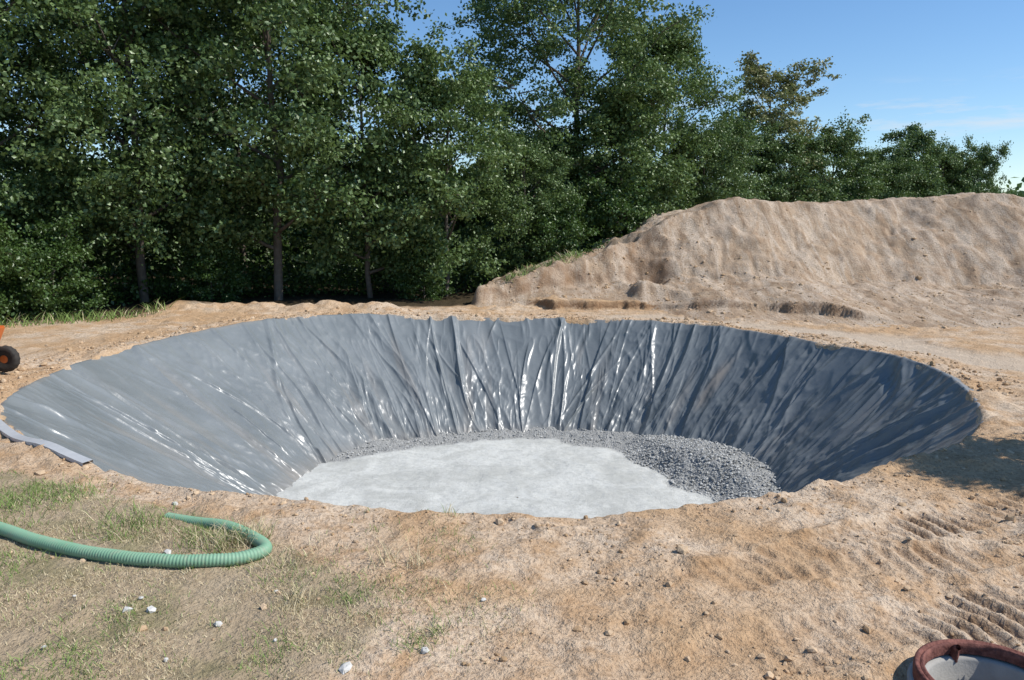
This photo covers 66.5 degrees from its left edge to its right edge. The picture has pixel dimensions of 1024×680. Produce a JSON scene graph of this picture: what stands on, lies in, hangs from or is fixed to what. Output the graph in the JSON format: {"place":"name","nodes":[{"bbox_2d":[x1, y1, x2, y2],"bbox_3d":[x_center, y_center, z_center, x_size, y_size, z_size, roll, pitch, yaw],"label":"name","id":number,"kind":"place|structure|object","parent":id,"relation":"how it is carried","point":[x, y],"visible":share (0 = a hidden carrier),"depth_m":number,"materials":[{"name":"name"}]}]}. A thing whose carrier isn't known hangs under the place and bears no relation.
{"place":"outdoors","nodes":[
{"label":"outdoors","id":0,"kind":"place"},
{"bbox_2d":[0,249,587,679],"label":"grass","id":1,"kind":"structure","parent":0,"point":[208,535],"depth_m":5.84,"materials":[{"name":"green plant"}]},
{"bbox_2d":[0,237,1023,679],"bbox_3d":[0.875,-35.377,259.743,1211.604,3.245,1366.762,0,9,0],"label":"ground","id":2,"kind":"structure","parent":0,"point":[764,585],"depth_m":5.99,"materials":[{"name":"soil"}]},
{"bbox_2d":[0,325,20,371],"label":"mini dumper","id":3,"kind":"object","parent":2,"relation":"on","point":[10,358],"visible":1,"depth_m":13.40,"materials":[{"name":"rubber"}]},
{"bbox_2d":[0,0,45,219],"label":"deciduous tree","id":4,"kind":"object","parent":2,"relation":"on","point":[4,171],"visible":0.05,"depth_m":29.38,"materials":[{"name":"green plant"}]},
{"bbox_2d":[0,203,62,324],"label":"shrub","id":5,"kind":"object","parent":2,"relation":"on","point":[17,258],"visible":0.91,"depth_m":19.85,"materials":[{"name":"green plant"}]},
{"bbox_2d":[0,419,92,466],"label":"liner edge strip","id":6,"kind":"object","parent":2,"relation":"on","point":[6,430],"visible":0.98,"depth_m":8.95,"materials":[{"name":"grey plastic"}]},
{"bbox_2d":[0,209,115,319],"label":"shrub","id":7,"kind":"object","parent":2,"relation":"on","point":[71,251],"visible":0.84,"depth_m":21.09,"materials":[{"name":"green plant"}]},
{"bbox_2d":[0,0,126,247],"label":"deciduous tree","id":8,"kind":"object","parent":2,"relation":"on","point":[18,198],"visible":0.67,"depth_m":22.21,"materials":[{"name":"green plant"}]},
{"bbox_2d":[0,0,263,285],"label":"deciduous tree","id":9,"kind":"object","parent":2,"relation":"on","point":[107,59],"visible":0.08,"depth_m":29.10,"materials":[{"name":"green plant"}]},
{"bbox_2d":[0,512,271,567],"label":"corrugated hose","id":10,"kind":"object","parent":2,"relation":"on","point":[262,548],"visible":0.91,"depth_m":6.11,"materials":[{"name":"green plastic"}]},
{"bbox_2d":[0,0,297,302],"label":"deciduous tree","id":11,"kind":"object","parent":2,"relation":"on","point":[136,235],"visible":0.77,"depth_m":22.60,"materials":[{"name":"green plant"}]},
{"bbox_2d":[169,228,255,302],"bbox_3d":[-9.817,-2.458,25.223,2.589,2.595,2.946,5,10,29],"label":"shrub","id":12,"kind":"object","parent":2,"relation":"on","point":[202,275],"visible":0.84,"depth_m":25.00,"materials":[{"name":"green plant"}]},
{"bbox_2d":[97,0,355,282],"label":"deciduous tree","id":13,"kind":"object","parent":2,"relation":"on","point":[258,91],"visible":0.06,"depth_m":29.92,"materials":[{"name":"green plant"}]},
{"bbox_2d":[41,501,485,674],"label":"white stones","id":14,"kind":"object","parent":2,"relation":"on","point":[344,667],"visible":0.95,"depth_m":5.17,"materials":[{"name":"white stone"}]},
{"bbox_2d":[109,0,446,300],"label":"deciduous tree","id":15,"kind":"object","parent":2,"relation":"on","point":[252,171],"visible":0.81,"depth_m":23.81,"materials":[{"name":"green plant"}]},
{"bbox_2d":[0,218,602,312],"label":"undergrowth","id":16,"kind":"object","parent":2,"relation":"on","point":[266,277],"visible":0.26,"depth_m":28.06,"materials":[{"name":"green plant"}]},
{"bbox_2d":[0,136,702,276],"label":"background woods","id":17,"kind":"object","parent":2,"relation":"on","point":[306,235],"visible":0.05,"depth_m":38.32,"materials":[{"name":"green plant"}]},
{"bbox_2d":[248,0,473,297],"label":"deciduous tree","id":18,"kind":"object","parent":2,"relation":"on","point":[332,244],"visible":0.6,"depth_m":25.10,"materials":[{"name":"green plant"}]},
{"bbox_2d":[382,228,460,300],"bbox_3d":[-2.988,-2.591,26.600,2.453,2.459,2.791,4,10,26],"label":"shrub","id":19,"kind":"object","parent":2,"relation":"on","point":[427,286],"visible":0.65,"depth_m":26.15,"materials":[{"name":"green plant"}]},
{"bbox_2d":[338,24,535,296],"bbox_3d":[-2.324,-5.770,26.537,6.433,8.737,7.267,7,11,40],"label":"deciduous tree","id":20,"kind":"object","parent":2,"relation":"on","point":[465,93],"visible":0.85,"depth_m":25.47,"materials":[{"name":"green plant"}]},
{"bbox_2d":[0,313,982,495],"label":"pond liner","id":21,"kind":"object","parent":2,"relation":"on","point":[272,406],"visible":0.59,"depth_m":17.07,"materials":[{"name":"plastic"}]},
{"bbox_2d":[276,426,781,518],"bbox_3d":[0.100,2.710,14.366,10.500,0.460,10.500,0,9,0],"label":"gravel bed","id":22,"kind":"object","parent":21,"relation":"on","point":[550,476],"visible":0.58,"depth_m":15.45,"materials":[{"name":"grey gravel"}]},
{"bbox_2d":[0,301,1023,679],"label":"soil clods","id":23,"kind":"object","parent":2,"relation":"on","point":[682,549],"visible":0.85,"depth_m":7.13,"materials":[{"name":"brown soil"}]},
{"bbox_2d":[466,122,588,276],"bbox_3d":[0.507,-5.133,29.640,4.694,6.376,5.303,5,10,32],"label":"deciduous tree","id":24,"kind":"object","parent":2,"relation":"on","point":[545,171],"visible":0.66,"depth_m":28.80,"materials":[{"name":"green plant"}]},
{"bbox_2d":[482,108,602,254],"bbox_3d":[1.474,-6.187,33.399,5.737,7.084,6.482,-5,10,-28],"label":"deciduous tree","id":25,"kind":"object","parent":2,"relation":"on","point":[585,162],"visible":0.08,"depth_m":32.28,"materials":[{"name":"green plant"}]},
{"bbox_2d":[502,192,604,268],"bbox_3d":[1.681,-3.810,29.412,4.032,3.552,3.543,8,12,42],"label":"shrub","id":26,"kind":"object","parent":2,"relation":"on","point":[545,226],"visible":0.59,"depth_m":28.90,"materials":[{"name":"green plant"}]},
{"bbox_2d":[116,170,1023,242],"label":"distant treeline","id":27,"kind":"object","parent":2,"relation":"on","point":[1019,193],"visible":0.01,"depth_m":98.52,"materials":[{"name":"green plant"}]},
{"bbox_2d":[425,0,721,240],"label":"deciduous tree","id":28,"kind":"object","parent":2,"relation":"on","point":[622,19],"visible":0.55,"depth_m":31.62,"materials":[{"name":"green plant"}]},
{"bbox_2d":[574,174,658,250],"bbox_3d":[4.417,-4.342,30.889,4.360,4.371,4.962,-5,10,-28],"label":"shrub","id":29,"kind":"object","parent":2,"relation":"on","point":[615,225],"visible":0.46,"depth_m":30.35,"materials":[{"name":"green plant"}]},
{"bbox_2d":[533,66,713,245],"bbox_3d":[4.297,-6.973,32.980,7.267,8.973,8.210,-6,11,-36],"label":"deciduous tree","id":30,"kind":"object","parent":2,"relation":"on","point":[602,124],"visible":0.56,"depth_m":31.25,"materials":[{"name":"green plant"}]},
{"bbox_2d":[590,13,751,219],"bbox_3d":[6.796,-8.592,35.565,7.598,11.430,7.378,-2,9,-12],"label":"deciduous tree","id":31,"kind":"object","parent":2,"relation":"on","point":[681,45],"visible":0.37,"depth_m":33.96,"materials":[{"name":"green plant"}]},
{"bbox_2d":[658,112,776,213],"bbox_3d":[8.869,-6.764,35.442,6.285,7.556,5.563,-2,9,-11],"label":"deciduous tree","id":32,"kind":"object","parent":2,"relation":"on","point":[727,144],"visible":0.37,"depth_m":34.35,"materials":[{"name":"green plant"}]},
{"bbox_2d":[696,110,792,200],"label":"deciduous tree","id":33,"kind":"object","parent":2,"relation":"on","point":[740,130],"visible":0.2,"depth_m":38.06,"materials":[{"name":"green plant"}]},
{"bbox_2d":[470,192,1023,328],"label":"dirt mound","id":34,"kind":"object","parent":2,"relation":"on","point":[898,249],"visible":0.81,"depth_m":25.92,"materials":[{"name":"soil"}]},
{"bbox_2d":[480,193,1023,330],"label":"mound clods","id":35,"kind":"object","parent":34,"relation":"on","point":[919,278],"visible":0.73,"depth_m":23.55,"materials":[{"name":"soil"}]},
{"bbox_2d":[720,50,845,201],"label":"deciduous tree","id":36,"kind":"object","parent":2,"relation":"on","point":[761,77],"visible":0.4,"depth_m":40.56,"materials":[{"name":"green plant"}]},
{"bbox_2d":[737,119,842,202],"bbox_3d":[13.512,-7.308,39.834,6.482,7.792,5.737,2,9,14],"label":"deciduous tree","id":37,"kind":"object","parent":2,"relation":"on","point":[790,149],"visible":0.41,"depth_m":38.65,"materials":[{"name":"green plant"}]},
{"bbox_2d":[777,106,891,201],"bbox_3d":[16.868,-7.789,41.207,6.973,8.383,6.172,-8,12,-43],"label":"deciduous tree","id":38,"kind":"object","parent":2,"relation":"on","point":[838,147],"visible":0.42,"depth_m":39.93,"materials":[{"name":"green plant"}]},
{"bbox_2d":[825,130,929,199],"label":"deciduous tree","id":39,"kind":"object","parent":2,"relation":"on","point":[888,172],"visible":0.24,"depth_m":41.17,"materials":[{"name":"green plant"}]},
{"bbox_2d":[871,121,951,197],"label":"deciduous tree","id":40,"kind":"object","parent":2,"relation":"on","point":[922,140],"visible":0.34,"depth_m":42.62,"materials":[{"name":"green plant"}]},
{"bbox_2d":[876,155,947,199],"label":"deciduous tree","id":41,"kind":"object","parent":2,"relation":"on","point":[908,167],"visible":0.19,"depth_m":41.97,"materials":[{"name":"green plant"}]},
{"bbox_2d":[913,131,989,196],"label":"deciduous tree","id":42,"kind":"object","parent":2,"relation":"on","point":[950,159],"visible":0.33,"depth_m":43.37,"materials":[{"name":"green plant"}]},
{"bbox_2d":[938,148,975,194],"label":"deciduous tree","id":43,"kind":"object","parent":2,"relation":"on","point":[955,184],"visible":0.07,"depth_m":44.51,"materials":[{"name":"green plant"}]},
{"bbox_2d":[907,639,1023,679],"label":"manhole shaft","id":44,"kind":"object","parent":2,"relation":"on","point":[955,659],"visible":1,"depth_m":4.61,"materials":[{"name":"concrete"}]},
{"bbox_2d":[953,135,1016,195],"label":"deciduous tree","id":45,"kind":"object","parent":2,"relation":"on","point":[988,159],"visible":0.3,"depth_m":43.58,"materials":[{"name":"green plant"}]},
{"bbox_2d":[0,0,1023,223],"label":"sky","id":46,"kind":"structure","parent":0,"point":[955,67],"materials":[{"name":"blue"}]}
]}

